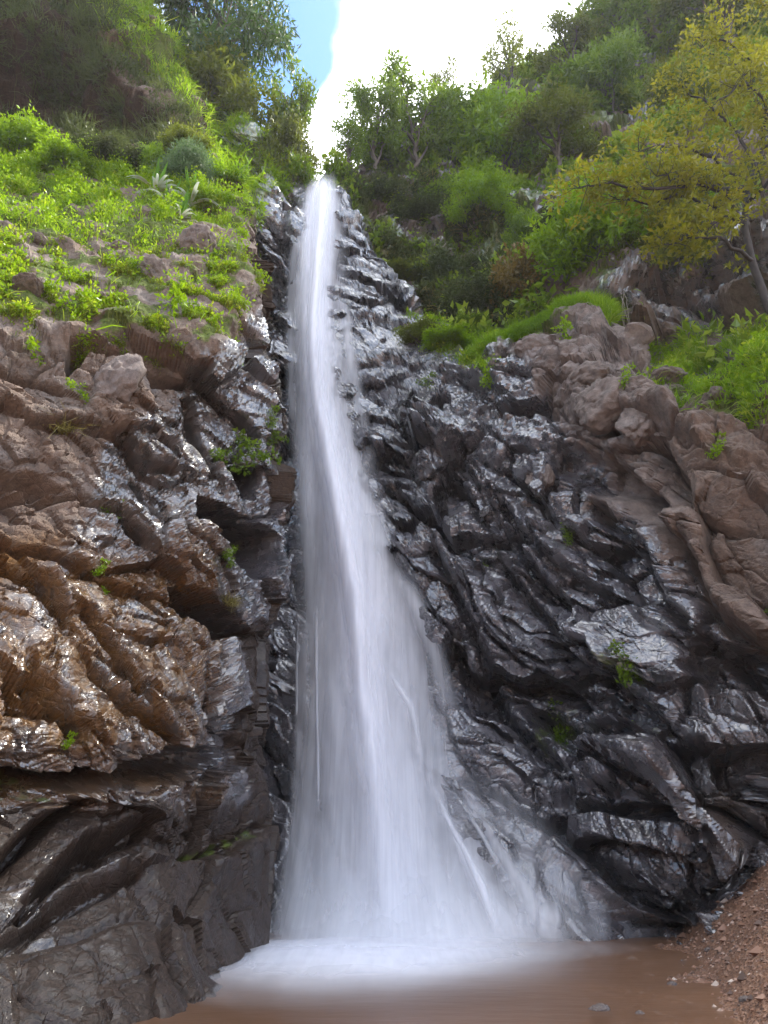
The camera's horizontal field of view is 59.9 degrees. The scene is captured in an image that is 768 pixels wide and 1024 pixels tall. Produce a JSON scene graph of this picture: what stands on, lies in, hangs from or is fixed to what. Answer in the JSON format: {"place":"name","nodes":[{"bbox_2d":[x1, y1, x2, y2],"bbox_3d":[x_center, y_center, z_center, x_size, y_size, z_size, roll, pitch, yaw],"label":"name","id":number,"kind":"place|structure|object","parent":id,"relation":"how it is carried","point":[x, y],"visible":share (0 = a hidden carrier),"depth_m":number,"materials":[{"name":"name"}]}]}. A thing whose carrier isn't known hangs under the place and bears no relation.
{"place":"outdoors","nodes":[
{"label":"outdoors","id":0,"kind":"place"},
{"bbox_2d":[0,0,296,1023],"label":"cliff","id":1,"kind":"structure","parent":0,"point":[140,838],"depth_m":11.97,"materials":[{"name":"brown stone"}]},
{"bbox_2d":[12,272,45,296],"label":"boulder","id":2,"kind":"object","parent":1,"relation":"on","point":[32,282],"visible":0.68,"depth_m":14.76,"materials":[{"name":"brown stone"}]},
{"bbox_2d":[0,100,67,156],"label":"bush","id":3,"kind":"object","parent":1,"relation":"on","point":[29,131],"visible":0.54,"depth_m":25.51,"materials":[{"name":"green plant"}]},
{"bbox_2d":[24,335,45,367],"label":"rock plant","id":4,"kind":"object","parent":1,"relation":"on","point":[32,347],"visible":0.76,"depth_m":13.49,"materials":[{"name":"green plant"}]},
{"bbox_2d":[32,231,49,245],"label":"boulder","id":5,"kind":"object","parent":1,"relation":"on","point":[37,239],"visible":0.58,"depth_m":17.86,"materials":[{"name":"brown stone"}]},
{"bbox_2d":[32,130,96,177],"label":"bush","id":6,"kind":"object","parent":1,"relation":"on","point":[56,152],"visible":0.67,"depth_m":24.78,"materials":[{"name":"green plant"}]},
{"bbox_2d":[39,404,101,440],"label":"grass tuft","id":7,"kind":"object","parent":1,"relation":"on","point":[61,429],"visible":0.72,"depth_m":12.78,"materials":[{"name":"green plant"}]},
{"bbox_2d":[65,377,89,404],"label":"rock plant","id":8,"kind":"object","parent":1,"relation":"on","point":[83,394],"visible":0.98,"depth_m":13.28,"materials":[{"name":"green plant"}]},
{"bbox_2d":[66,119,147,173],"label":"bush","id":9,"kind":"object","parent":1,"relation":"on","point":[107,146],"visible":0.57,"depth_m":25.61,"materials":[{"name":"green plant"}]},
{"bbox_2d":[0,0,229,160],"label":"scrub","id":10,"kind":"object","parent":1,"relation":"on","point":[76,38],"visible":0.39,"depth_m":33.62,"materials":[{"name":"green plant"}]},
{"bbox_2d":[91,353,146,403],"bbox_3d":[-5.646,-2.710,14.061,0.943,1.606,0.881,26,-22,-11],"label":"boulder","id":11,"kind":"object","parent":1,"relation":"on","point":[119,378],"visible":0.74,"depth_m":13.77,"materials":[{"name":"stone"}]},
{"bbox_2d":[108,239,129,249],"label":"boulder","id":12,"kind":"object","parent":1,"relation":"on","point":[112,245],"visible":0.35,"depth_m":19.21,"materials":[{"name":"stone"}]},
{"bbox_2d":[0,139,255,333],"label":"grass","id":13,"kind":"structure","parent":1,"relation":"on","point":[51,182],"depth_m":22.64,"materials":[{"name":"green plant"}]},
{"bbox_2d":[0,117,256,338],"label":"ground cover","id":14,"kind":"object","parent":1,"relation":"on","point":[27,154],"visible":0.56,"depth_m":22.96,"materials":[{"name":"green plant"}]},
{"bbox_2d":[0,223,266,374],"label":"grass","id":15,"kind":"structure","parent":1,"relation":"on","point":[159,321],"depth_m":16.20,"materials":[{"name":"green plant"}]},
{"bbox_2d":[0,222,272,367],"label":"ground cover","id":16,"kind":"object","parent":1,"relation":"on","point":[91,296],"visible":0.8,"depth_m":16.27,"materials":[{"name":"green plant"}]},
{"bbox_2d":[131,140,167,173],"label":"bush","id":17,"kind":"object","parent":1,"relation":"on","point":[149,152],"visible":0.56,"depth_m":26.37,"materials":[{"name":"green plant"}]},
{"bbox_2d":[127,159,176,195],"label":"strap leaved plant","id":18,"kind":"object","parent":1,"relation":"on","point":[160,182],"visible":0.57,"depth_m":23.92,"materials":[{"name":"green plant"}]},
{"bbox_2d":[137,253,168,279],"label":"boulder","id":19,"kind":"object","parent":1,"relation":"on","point":[157,266],"visible":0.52,"depth_m":17.52,"materials":[{"name":"stone"}]},
{"bbox_2d":[76,0,231,161],"bbox_3d":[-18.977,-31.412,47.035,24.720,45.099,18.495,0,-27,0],"label":"grass","id":20,"kind":"structure","parent":1,"relation":"on","point":[162,28],"depth_m":34.73,"materials":[{"name":"green plant"}]},
{"bbox_2d":[154,281,187,315],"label":"rock plant","id":21,"kind":"object","parent":1,"relation":"on","point":[175,290],"visible":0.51,"depth_m":15.84,"materials":[{"name":"green plant"}]},
{"bbox_2d":[157,188,194,218],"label":"strap leaved plant","id":22,"kind":"object","parent":1,"relation":"on","point":[182,212],"visible":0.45,"depth_m":22.73,"materials":[{"name":"green plant"}]},
{"bbox_2d":[148,134,221,190],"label":"fern bush","id":23,"kind":"object","parent":1,"relation":"on","point":[185,155],"visible":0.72,"depth_m":25.09,"materials":[{"name":"green plant"}]},
{"bbox_2d":[156,117,215,155],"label":"bush","id":24,"kind":"object","parent":1,"relation":"on","point":[179,133],"visible":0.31,"depth_m":27.21,"materials":[{"name":"green plant"}]},
{"bbox_2d":[168,167,221,210],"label":"strap leaved plant","id":25,"kind":"object","parent":1,"relation":"on","point":[194,193],"visible":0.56,"depth_m":23.81,"materials":[{"name":"green plant"}]},
{"bbox_2d":[179,224,216,253],"bbox_3d":[-5.709,-8.114,20.387,1.122,0.861,1.379,18,-60,-12],"label":"boulder","id":26,"kind":"object","parent":1,"relation":"on","point":[188,237],"visible":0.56,"depth_m":20.12,"materials":[{"name":"stone"}]},
{"bbox_2d":[208,446,231,470],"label":"rock plant","id":27,"kind":"object","parent":1,"relation":"on","point":[218,455],"visible":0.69,"depth_m":15.08,"materials":[{"name":"green plant"}]},
{"bbox_2d":[153,0,301,95],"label":"feathery tree","id":28,"kind":"object","parent":1,"relation":"on","point":[268,35],"visible":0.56,"depth_m":39.92,"materials":[{"name":"green plant"}]},
{"bbox_2d":[221,544,237,568],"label":"rock plant","id":29,"kind":"object","parent":1,"relation":"on","point":[231,562],"visible":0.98,"depth_m":13.86,"materials":[{"name":"green plant"}]},
{"bbox_2d":[222,591,246,613],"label":"grass tuft","id":30,"kind":"object","parent":1,"relation":"on","point":[232,602],"visible":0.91,"depth_m":13.83,"materials":[{"name":"green plant"}]},
{"bbox_2d":[205,141,273,195],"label":"grass tuft","id":31,"kind":"object","parent":1,"relation":"on","point":[235,171],"visible":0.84,"depth_m":26.06,"materials":[{"name":"green plant"}]},
{"bbox_2d":[236,193,268,216],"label":"rock plant","id":32,"kind":"object","parent":1,"relation":"on","point":[261,206],"visible":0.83,"depth_m":24.16,"materials":[{"name":"green plant"}]},
{"bbox_2d":[229,427,281,476],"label":"rock plant","id":33,"kind":"object","parent":1,"relation":"on","point":[263,456],"visible":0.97,"depth_m":15.61,"materials":[{"name":"green plant"}]},
{"bbox_2d":[265,404,280,429],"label":"rock plant","id":34,"kind":"object","parent":1,"relation":"on","point":[273,417],"visible":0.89,"depth_m":16.29,"materials":[{"name":"green plant"}]},
{"bbox_2d":[154,0,590,184],"label":"sky","id":35,"kind":"structure","parent":0,"point":[341,40],"materials":[{"name":"white"}]},
{"bbox_2d":[133,933,745,1023],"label":"water","id":36,"kind":"structure","parent":0,"point":[557,981],"depth_m":8.22,"materials":[{"name":"brown liquid"}]},
{"bbox_2d":[272,936,477,961],"bbox_3d":[-0.397,7.076,10.810,7.600,0.182,8.676,-17,-32,30],"label":"water foam","id":37,"kind":"object","parent":36,"relation":"on","point":[357,949],"visible":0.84,"depth_m":10.77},
{"bbox_2d":[588,1003,609,1010],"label":"stone","id":38,"kind":"object","parent":36,"relation":"in","point":[600,1007],"visible":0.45,"depth_m":7.09,"materials":[{"name":"grey stone"}]},
{"bbox_2d":[150,5,767,960],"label":"cliff","id":39,"kind":"structure","parent":0,"point":[636,809],"depth_m":17.20,"materials":[{"name":"grey stone"}]},
{"bbox_2d":[176,23,278,129],"bbox_3d":[-10.006,-23.355,39.227,6.602,11.200,8.048,11,-29,-21],"label":"bush","id":40,"kind":"object","parent":39,"relation":"on","point":[231,85],"visible":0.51,"depth_m":36.75,"materials":[{"name":"green plant"}]},
{"bbox_2d":[150,0,317,259],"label":"grass","id":41,"kind":"structure","parent":39,"relation":"on","point":[229,127],"depth_m":35.45,"materials":[{"name":"green plant"}]},
{"bbox_2d":[237,137,286,197],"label":"bush","id":42,"kind":"object","parent":39,"relation":"on","point":[258,163],"visible":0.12,"depth_m":35.51,"materials":[{"name":"green plant"}]},
{"bbox_2d":[258,51,318,172],"bbox_3d":[-5.845,-22.943,39.141,3.227,10.322,4.301,34,-43,-48],"label":"slender tree","id":43,"kind":"object","parent":39,"relation":"on","point":[305,100],"visible":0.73,"depth_m":39.00,"materials":[{"name":"green plant"}]},
{"bbox_2d":[255,96,328,188],"bbox_3d":[-5.719,-20.355,38.023,4.407,7.522,4.135,16,-31,-29],"label":"bush","id":44,"kind":"object","parent":39,"relation":"on","point":[291,129],"visible":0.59,"depth_m":37.08,"materials":[{"name":"green plant"}]},
{"bbox_2d":[285,152,317,189],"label":"bush","id":45,"kind":"object","parent":39,"relation":"on","point":[311,177],"visible":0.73,"depth_m":36.75,"materials":[{"name":"green plant"}]},
{"bbox_2d":[391,315,444,344],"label":"bush","id":46,"kind":"object","parent":39,"relation":"on","point":[414,333],"visible":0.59,"depth_m":27.62,"materials":[{"name":"green plant"}]},
{"bbox_2d":[290,182,558,942],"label":"waterfall","id":47,"kind":"structure","parent":39,"relation":"on","point":[359,603],"depth_m":17.86,"materials":[{"name":"liquid"}]},
{"bbox_2d":[410,445,449,485],"bbox_3d":[1.569,-1.652,22.987,1.196,1.631,1.339,16,-42,-18],"label":"boulder","id":48,"kind":"object","parent":39,"relation":"on","point":[428,462],"visible":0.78,"depth_m":22.50,"materials":[{"name":"grey stone"}]},
{"bbox_2d":[418,321,476,352],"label":"bush","id":49,"kind":"object","parent":39,"relation":"on","point":[448,333],"visible":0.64,"depth_m":26.74,"materials":[{"name":"green plant"}]},
{"bbox_2d":[395,307,500,375],"bbox_3d":[2.695,-5.714,29.762,4.471,7.190,11.229,0,-27,0],"label":"ground cover","id":50,"kind":"object","parent":39,"relation":"on","point":[451,343],"visible":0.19,"depth_m":26.59,"materials":[{"name":"green plant"}]},
{"bbox_2d":[479,358,495,388],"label":"rock plant","id":51,"kind":"object","parent":39,"relation":"on","point":[485,380],"visible":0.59,"depth_m":23.06,"materials":[{"name":"green plant"}]},
{"bbox_2d":[482,336,512,363],"bbox_3d":[4.575,-5.942,25.615,1.501,1.734,1.812,-11,-40,33],"label":"boulder","id":52,"kind":"object","parent":39,"relation":"on","point":[501,347],"visible":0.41,"depth_m":24.95,"materials":[{"name":"grey stone"}]},
{"bbox_2d":[514,333,551,358],"bbox_3d":[5.215,-5.481,22.767,1.626,1.144,1.182,16,-19,-17],"label":"boulder","id":53,"kind":"object","parent":39,"relation":"on","point":[530,342],"visible":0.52,"depth_m":22.34,"materials":[{"name":"stone"}]},
{"bbox_2d":[528,478,544,499],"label":"boulder","id":54,"kind":"object","parent":39,"relation":"on","point":[535,485],"visible":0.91,"depth_m":19.42,"materials":[{"name":"grey stone"}]},
{"bbox_2d":[542,464,554,487],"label":"boulder","id":55,"kind":"object","parent":39,"relation":"on","point":[548,475],"visible":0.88,"depth_m":19.44,"materials":[{"name":"stone"}]},
{"bbox_2d":[547,698,572,743],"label":"rock plant","id":56,"kind":"object","parent":39,"relation":"on","point":[558,736],"visible":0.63,"depth_m":17.48,"materials":[{"name":"green plant"}]},
{"bbox_2d":[550,314,573,339],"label":"rock plant","id":57,"kind":"object","parent":39,"relation":"on","point":[566,323],"visible":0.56,"depth_m":21.87,"materials":[{"name":"green plant"}]},
{"bbox_2d":[566,360,611,385],"bbox_3d":[6.366,-4.013,20.711,1.371,0.979,1.885,23,-27,-17],"label":"boulder","id":58,"kind":"object","parent":39,"relation":"on","point":[587,372],"visible":0.41,"depth_m":20.11,"materials":[{"name":"stone"}]},
{"bbox_2d":[573,377,625,434],"bbox_3d":[6.428,-3.078,19.006,1.906,1.608,1.551,-9,-45,5],"label":"boulder","id":59,"kind":"object","parent":39,"relation":"on","point":[597,409],"visible":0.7,"depth_m":18.64,"materials":[{"name":"stone"}]},
{"bbox_2d":[608,639,641,687],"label":"rock plant","id":60,"kind":"object","parent":39,"relation":"on","point":[625,676],"visible":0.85,"depth_m":15.21,"materials":[{"name":"green plant"}]},
{"bbox_2d":[618,362,645,388],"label":"rock plant","id":61,"kind":"object","parent":39,"relation":"on","point":[626,377],"visible":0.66,"depth_m":18.49,"materials":[{"name":"green plant"}]},
{"bbox_2d":[615,408,655,448],"bbox_3d":[6.940,-2.365,18.179,0.979,1.785,1.022,-13,-64,34],"label":"boulder","id":62,"kind":"object","parent":39,"relation":"on","point":[635,428],"visible":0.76,"depth_m":17.61,"materials":[{"name":"stone"}]},
{"bbox_2d":[649,365,687,383],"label":"boulder","id":63,"kind":"object","parent":39,"relation":"on","point":[668,375],"visible":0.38,"depth_m":19.16,"materials":[{"name":"stone"}]},
{"bbox_2d":[646,327,767,429],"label":"grass","id":64,"kind":"structure","parent":39,"relation":"on","point":[731,376],"depth_m":17.04,"materials":[{"name":"green plant"}]},
{"bbox_2d":[704,432,725,458],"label":"rock plant","id":65,"kind":"object","parent":39,"relation":"on","point":[719,446],"visible":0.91,"depth_m":16.02,"materials":[{"name":"green plant"}]},
{"bbox_2d":[707,386,726,400],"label":"boulder","id":66,"kind":"object","parent":39,"relation":"on","point":[715,392],"visible":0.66,"depth_m":17.19,"materials":[{"name":"stone"}]},
{"bbox_2d":[318,2,767,380],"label":"hillside","id":67,"kind":"structure","parent":0,"point":[665,307],"depth_m":27.30,"materials":[{"name":"green plant"}]},
{"bbox_2d":[327,116,366,170],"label":"slender tree","id":68,"kind":"object","parent":67,"relation":"on","point":[349,146],"visible":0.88,"depth_m":42.99,"materials":[{"name":"green plant"}]},
{"bbox_2d":[335,67,412,173],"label":"leafy tree","id":69,"kind":"object","parent":67,"relation":"on","point":[367,113],"visible":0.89,"depth_m":45.42,"materials":[{"name":"green plant"}]},
{"bbox_2d":[356,167,417,213],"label":"bush","id":70,"kind":"object","parent":67,"relation":"on","point":[385,189],"visible":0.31,"depth_m":41.82,"materials":[{"name":"green plant"}]},
{"bbox_2d":[385,256,430,281],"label":"bush","id":71,"kind":"object","parent":67,"relation":"on","point":[399,269],"visible":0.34,"depth_m":35.04,"materials":[{"name":"green plant"}]},
{"bbox_2d":[377,183,455,226],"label":"bush","id":72,"kind":"object","parent":67,"relation":"on","point":[428,204],"visible":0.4,"depth_m":40.54,"materials":[{"name":"green plant"}]},
{"bbox_2d":[368,47,473,175],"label":"leafy tree","id":73,"kind":"object","parent":67,"relation":"on","point":[446,102],"visible":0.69,"depth_m":47.53,"materials":[{"name":"green plant"}]},
{"bbox_2d":[424,53,458,124],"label":"slender tree","id":74,"kind":"object","parent":67,"relation":"on","point":[442,71],"visible":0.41,"depth_m":58.27,"materials":[{"name":"green plant"}]},
{"bbox_2d":[335,154,553,336],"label":"undergrowth","id":75,"kind":"object","parent":67,"relation":"on","point":[442,233],"visible":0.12,"depth_m":38.08,"materials":[{"name":"green plant"}]},
{"bbox_2d":[420,169,479,198],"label":"bush","id":76,"kind":"object","parent":67,"relation":"on","point":[444,185],"visible":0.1,"depth_m":43.81,"materials":[{"name":"green plant"}]},
{"bbox_2d":[403,235,497,285],"bbox_3d":[3.683,-12.321,35.522,5.500,3.634,6.056,-6,-28,11],"label":"bush","id":77,"kind":"object","parent":67,"relation":"on","point":[440,262],"visible":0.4,"depth_m":34.20,"materials":[{"name":"green plant"}]},
{"bbox_2d":[445,92,483,149],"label":"bush","id":78,"kind":"object","parent":67,"relation":"on","point":[472,104],"visible":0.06,"depth_m":49.99,"materials":[{"name":"green plant"}]},
{"bbox_2d":[435,265,511,322],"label":"bush","id":79,"kind":"object","parent":67,"relation":"on","point":[473,292],"visible":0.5,"depth_m":30.72,"materials":[{"name":"green plant"}]},
{"bbox_2d":[452,310,494,329],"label":"bush","id":80,"kind":"object","parent":67,"relation":"on","point":[476,319],"visible":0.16,"depth_m":29.17,"materials":[{"name":"green plant"}]},
{"bbox_2d":[439,154,524,226],"bbox_3d":[5.520,-18.660,38.719,4.908,4.481,4.713,-10,-29,18],"label":"bush","id":81,"kind":"object","parent":67,"relation":"on","point":[487,185],"visible":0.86,"depth_m":38.00,"materials":[{"name":"green plant"}]},
{"bbox_2d":[445,71,554,176],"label":"bush","id":82,"kind":"object","parent":67,"relation":"on","point":[482,141],"visible":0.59,"depth_m":46.72,"materials":[{"name":"green plant"}]},
{"bbox_2d":[478,4,529,88],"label":"slender tree","id":83,"kind":"object","parent":67,"relation":"on","point":[513,53],"visible":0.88,"depth_m":60.48,"materials":[{"name":"green plant"}]},
{"bbox_2d":[484,241,552,318],"bbox_3d":[6.278,-10.701,30.908,3.388,4.358,3.794,-3,-27,5],"label":"rusty shrub","id":84,"kind":"object","parent":67,"relation":"on","point":[504,277],"visible":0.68,"depth_m":29.81,"materials":[{"name":"brown plant"}]},
{"bbox_2d":[502,207,539,253],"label":"bush","id":85,"kind":"object","parent":67,"relation":"on","point":[519,220],"visible":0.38,"depth_m":35.77,"materials":[{"name":"green plant"}]},
{"bbox_2d":[525,206,556,243],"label":"bush","id":86,"kind":"object","parent":67,"relation":"on","point":[543,220],"visible":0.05,"depth_m":32.09,"materials":[{"name":"green plant"}]},
{"bbox_2d":[317,0,767,376],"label":"undergrowth","id":87,"kind":"object","parent":67,"relation":"on","point":[551,178],"visible":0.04,"depth_m":41.53,"materials":[{"name":"green plant"}]},
{"bbox_2d":[461,288,629,362],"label":"grass","id":88,"kind":"structure","parent":67,"relation":"on","point":[516,331],"depth_m":25.04,"materials":[{"name":"green plant"}]},
{"bbox_2d":[499,72,606,186],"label":"leafy tree","id":89,"kind":"object","parent":67,"relation":"on","point":[564,111],"visible":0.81,"depth_m":42.49,"materials":[{"name":"green plant"}]},
{"bbox_2d":[524,57,585,104],"bbox_3d":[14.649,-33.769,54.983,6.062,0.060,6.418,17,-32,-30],"label":"bush","id":90,"kind":"object","parent":67,"relation":"on","point":[552,77],"visible":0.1,"depth_m":53.14,"materials":[{"name":"green plant"}]},
{"bbox_2d":[525,3,606,83],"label":"leafy tree","id":91,"kind":"object","parent":67,"relation":"on","point":[580,36],"visible":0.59,"depth_m":59.39,"materials":[{"name":"green plant"}]},
{"bbox_2d":[518,162,657,292],"bbox_3d":[9.355,-12.065,29.130,6.010,5.460,5.807,-20,-33,33],"label":"leafy shrub","id":92,"kind":"object","parent":67,"relation":"on","point":[592,237],"visible":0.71,"depth_m":28.23,"materials":[{"name":"green plant"}]},
{"bbox_2d":[551,15,650,114],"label":"bush","id":93,"kind":"object","parent":67,"relation":"on","point":[607,69],"visible":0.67,"depth_m":50.63,"materials":[{"name":"green plant"}]},
{"bbox_2d":[567,0,717,53],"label":"leafy tree","id":94,"kind":"object","parent":67,"relation":"on","point":[604,8],"visible":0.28,"depth_m":59.16,"materials":[{"name":"green plant"}]},
{"bbox_2d":[542,0,767,314],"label":"yellow tree","id":95,"kind":"object","parent":67,"relation":"on","point":[742,81],"visible":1,"depth_m":21.73,"materials":[{"name":"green plant"}]},
{"bbox_2d":[599,184,730,283],"bbox_3d":[11.714,-11.030,27.741,4.947,4.383,4.641,-18,-32,31],"label":"bush","id":96,"kind":"object","parent":67,"relation":"on","point":[643,243],"visible":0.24,"depth_m":27.08,"materials":[{"name":"green plant"}]},
{"bbox_2d":[630,49,728,123],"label":"bush","id":97,"kind":"object","parent":67,"relation":"on","point":[661,91],"visible":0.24,"depth_m":44.34,"materials":[{"name":"green plant"}]},
{"bbox_2d":[635,289,767,378],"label":"grass","id":98,"kind":"structure","parent":67,"relation":"on","point":[695,365],"depth_m":23.03,"materials":[{"name":"green plant"}]},
{"bbox_2d":[639,0,767,67],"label":"leafy tree","id":99,"kind":"object","parent":67,"relation":"on","point":[659,7],"visible":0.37,"depth_m":53.97,"materials":[{"name":"green plant"}]},
{"bbox_2d":[652,861,767,1023],"bbox_3d":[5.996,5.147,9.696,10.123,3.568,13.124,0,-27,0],"label":"gravel","id":100,"kind":"structure","parent":0,"point":[754,951],"depth_m":9.31,"materials":[{"name":"brown gravel"}]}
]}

